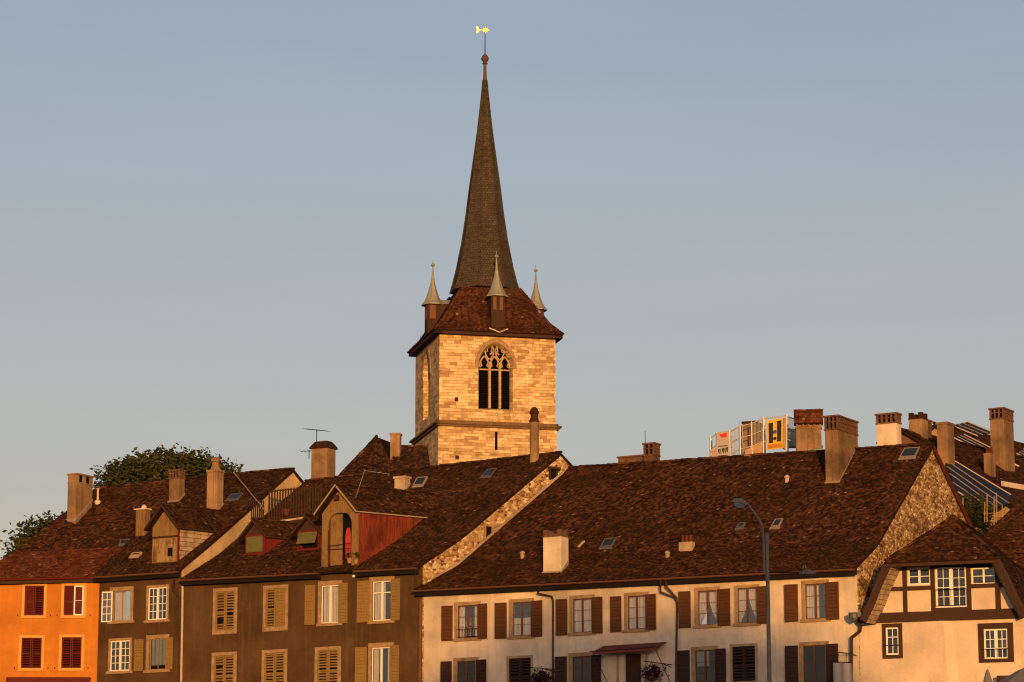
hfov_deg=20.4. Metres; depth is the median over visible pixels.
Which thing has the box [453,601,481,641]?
window
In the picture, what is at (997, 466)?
panelled house
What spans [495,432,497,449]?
slit window
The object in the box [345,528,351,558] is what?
hanging cloth
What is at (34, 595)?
window
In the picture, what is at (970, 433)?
striped roof house
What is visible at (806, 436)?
hidden rear house
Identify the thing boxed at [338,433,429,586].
hipped building
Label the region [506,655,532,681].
window
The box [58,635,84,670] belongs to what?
window
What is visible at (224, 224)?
sky
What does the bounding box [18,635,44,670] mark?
window
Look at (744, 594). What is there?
window
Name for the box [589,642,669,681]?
awning
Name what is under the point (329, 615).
window
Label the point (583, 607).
window
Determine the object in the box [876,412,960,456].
gabled roof
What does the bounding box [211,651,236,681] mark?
window
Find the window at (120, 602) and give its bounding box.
[107,586,133,623]
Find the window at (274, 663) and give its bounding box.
[261,649,287,681]
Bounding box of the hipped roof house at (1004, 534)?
[984,497,1023,617]
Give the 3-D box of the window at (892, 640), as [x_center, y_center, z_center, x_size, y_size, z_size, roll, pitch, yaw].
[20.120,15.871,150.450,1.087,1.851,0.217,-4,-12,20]
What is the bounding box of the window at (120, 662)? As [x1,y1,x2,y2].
[106,637,132,673]
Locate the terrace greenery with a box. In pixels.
[959,493,999,527]
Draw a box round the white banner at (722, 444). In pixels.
[710,431,728,456]
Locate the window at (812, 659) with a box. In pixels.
[799,641,828,681]
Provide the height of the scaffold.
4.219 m
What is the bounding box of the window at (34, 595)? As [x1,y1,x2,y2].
[21,583,46,617]
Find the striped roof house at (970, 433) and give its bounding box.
[932,421,1023,455]
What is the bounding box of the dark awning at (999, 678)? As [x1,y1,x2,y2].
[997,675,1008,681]
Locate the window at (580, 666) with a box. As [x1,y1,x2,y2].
[568,652,593,681]
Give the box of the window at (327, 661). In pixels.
[314,646,340,681]
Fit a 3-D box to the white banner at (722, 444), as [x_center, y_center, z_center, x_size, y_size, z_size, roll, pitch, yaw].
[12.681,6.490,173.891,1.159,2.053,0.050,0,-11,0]
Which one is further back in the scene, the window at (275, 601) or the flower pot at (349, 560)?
the window at (275, 601)
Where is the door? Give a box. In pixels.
[626,654,640,681]
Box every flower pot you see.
[346,550,352,562]
[353,552,359,563]
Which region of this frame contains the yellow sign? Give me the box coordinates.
[767,418,785,449]
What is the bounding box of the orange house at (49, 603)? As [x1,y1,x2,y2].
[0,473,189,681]
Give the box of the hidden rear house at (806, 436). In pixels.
[741,409,822,454]
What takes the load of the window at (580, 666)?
in the white house at (583, 560)
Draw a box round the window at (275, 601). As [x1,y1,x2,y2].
[262,584,287,631]
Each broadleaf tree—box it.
[0,510,63,558]
[89,443,243,487]
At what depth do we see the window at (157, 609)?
175.34 m
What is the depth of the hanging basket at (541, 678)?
159.72 m
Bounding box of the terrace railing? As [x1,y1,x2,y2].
[962,493,1002,524]
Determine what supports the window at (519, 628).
in the white house at (583, 560)
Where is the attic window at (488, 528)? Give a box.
[483,524,494,538]
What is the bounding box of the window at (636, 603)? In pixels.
[623,591,649,632]
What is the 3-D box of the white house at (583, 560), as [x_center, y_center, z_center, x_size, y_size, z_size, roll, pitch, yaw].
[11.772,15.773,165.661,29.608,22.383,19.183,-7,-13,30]
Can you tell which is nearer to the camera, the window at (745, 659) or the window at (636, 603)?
the window at (745, 659)
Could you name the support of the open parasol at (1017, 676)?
on the street
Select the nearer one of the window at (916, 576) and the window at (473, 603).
the window at (916, 576)
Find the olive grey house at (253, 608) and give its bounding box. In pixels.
[172,407,629,681]
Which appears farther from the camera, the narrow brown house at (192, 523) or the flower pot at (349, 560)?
the narrow brown house at (192, 523)
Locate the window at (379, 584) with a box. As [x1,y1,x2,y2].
[367,576,394,623]
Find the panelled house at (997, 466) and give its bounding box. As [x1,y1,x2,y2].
[904,407,1023,533]
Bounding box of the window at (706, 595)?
[693,586,720,628]
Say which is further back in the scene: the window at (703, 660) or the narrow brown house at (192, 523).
the narrow brown house at (192, 523)
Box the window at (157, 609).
[144,584,169,622]
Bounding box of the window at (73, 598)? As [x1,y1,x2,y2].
[61,583,86,617]
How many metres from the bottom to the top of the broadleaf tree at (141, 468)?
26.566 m
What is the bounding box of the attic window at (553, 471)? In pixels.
[547,466,560,479]
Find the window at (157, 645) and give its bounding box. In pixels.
[143,634,169,672]
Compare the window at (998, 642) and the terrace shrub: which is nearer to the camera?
the window at (998, 642)
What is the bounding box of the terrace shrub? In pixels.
[968,511,995,533]
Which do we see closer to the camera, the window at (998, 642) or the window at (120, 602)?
the window at (998, 642)
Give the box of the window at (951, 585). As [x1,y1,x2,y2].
[935,567,966,607]
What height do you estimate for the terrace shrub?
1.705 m
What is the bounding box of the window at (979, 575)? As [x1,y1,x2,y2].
[972,567,994,583]
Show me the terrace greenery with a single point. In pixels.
(974, 506)
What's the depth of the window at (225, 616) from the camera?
172.62 m
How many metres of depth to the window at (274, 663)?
170.11 m
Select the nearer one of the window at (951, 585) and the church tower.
the window at (951, 585)
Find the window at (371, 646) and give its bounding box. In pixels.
[368,642,393,681]
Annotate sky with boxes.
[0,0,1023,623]
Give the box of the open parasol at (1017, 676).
[999,668,1023,681]
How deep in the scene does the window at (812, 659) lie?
152.30 m
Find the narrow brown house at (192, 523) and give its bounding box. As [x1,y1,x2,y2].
[90,457,390,681]
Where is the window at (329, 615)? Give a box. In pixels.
[316,580,342,626]
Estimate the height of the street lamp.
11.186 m
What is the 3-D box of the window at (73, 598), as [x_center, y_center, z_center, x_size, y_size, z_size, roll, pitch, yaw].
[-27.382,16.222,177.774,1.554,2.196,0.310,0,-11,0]
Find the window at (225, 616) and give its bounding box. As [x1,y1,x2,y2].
[212,587,237,634]
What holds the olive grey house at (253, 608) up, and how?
on the ground
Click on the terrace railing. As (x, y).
(986, 513)
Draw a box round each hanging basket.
[520,666,556,681]
[637,661,671,681]
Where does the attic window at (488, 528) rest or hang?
in the olive grey house at (253, 608)
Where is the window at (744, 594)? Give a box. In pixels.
[733,584,760,626]
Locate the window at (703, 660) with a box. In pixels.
[691,646,717,681]
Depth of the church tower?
233.87 m
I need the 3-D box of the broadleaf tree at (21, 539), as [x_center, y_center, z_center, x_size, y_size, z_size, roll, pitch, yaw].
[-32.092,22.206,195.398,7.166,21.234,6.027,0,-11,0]
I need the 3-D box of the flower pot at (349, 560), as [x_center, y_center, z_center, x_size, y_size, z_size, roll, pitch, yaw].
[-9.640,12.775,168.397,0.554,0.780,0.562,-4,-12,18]
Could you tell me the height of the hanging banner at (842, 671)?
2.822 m
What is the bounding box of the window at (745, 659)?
[729,643,758,681]
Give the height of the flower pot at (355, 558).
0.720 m
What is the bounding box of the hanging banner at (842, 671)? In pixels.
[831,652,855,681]
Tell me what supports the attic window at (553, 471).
in the olive grey house at (253, 608)
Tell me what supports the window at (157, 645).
in the narrow brown house at (192, 523)
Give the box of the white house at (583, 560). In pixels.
[411,412,972,681]
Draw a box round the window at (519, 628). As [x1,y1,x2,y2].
[507,598,534,639]
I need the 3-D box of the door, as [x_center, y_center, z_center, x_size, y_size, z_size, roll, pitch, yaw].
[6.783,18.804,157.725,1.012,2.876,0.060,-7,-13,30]
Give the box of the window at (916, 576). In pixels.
[908,568,930,584]
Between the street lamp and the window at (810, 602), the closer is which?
the street lamp
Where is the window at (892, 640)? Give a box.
[882,623,902,658]
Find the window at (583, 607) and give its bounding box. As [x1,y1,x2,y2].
[568,594,595,635]
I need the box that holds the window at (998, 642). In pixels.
[978,622,1013,662]
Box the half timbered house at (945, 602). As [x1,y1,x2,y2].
[848,514,1023,681]
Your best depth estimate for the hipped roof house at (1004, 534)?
160.74 m
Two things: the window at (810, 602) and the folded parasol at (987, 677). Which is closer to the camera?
the folded parasol at (987, 677)
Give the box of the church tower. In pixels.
[407,26,563,464]
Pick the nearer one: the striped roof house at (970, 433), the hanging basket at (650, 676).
the hanging basket at (650, 676)
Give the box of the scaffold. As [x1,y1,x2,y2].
[709,414,795,455]
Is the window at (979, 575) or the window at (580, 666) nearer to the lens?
the window at (979, 575)
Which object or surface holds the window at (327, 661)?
in the olive grey house at (253, 608)
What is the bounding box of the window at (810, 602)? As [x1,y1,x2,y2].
[800,579,830,622]
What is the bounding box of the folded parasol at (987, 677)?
[983,669,991,681]
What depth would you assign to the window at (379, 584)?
167.18 m
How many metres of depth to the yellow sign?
174.05 m
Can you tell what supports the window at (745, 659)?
in the white house at (583, 560)
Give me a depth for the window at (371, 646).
166.51 m
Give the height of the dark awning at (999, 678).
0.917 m
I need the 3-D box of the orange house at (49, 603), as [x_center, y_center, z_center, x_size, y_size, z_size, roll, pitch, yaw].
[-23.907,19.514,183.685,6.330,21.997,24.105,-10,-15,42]
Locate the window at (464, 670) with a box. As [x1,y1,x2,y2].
[453,657,478,681]
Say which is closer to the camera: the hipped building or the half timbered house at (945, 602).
the half timbered house at (945, 602)
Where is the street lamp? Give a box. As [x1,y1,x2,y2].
[731,498,815,681]
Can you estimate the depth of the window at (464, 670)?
163.27 m

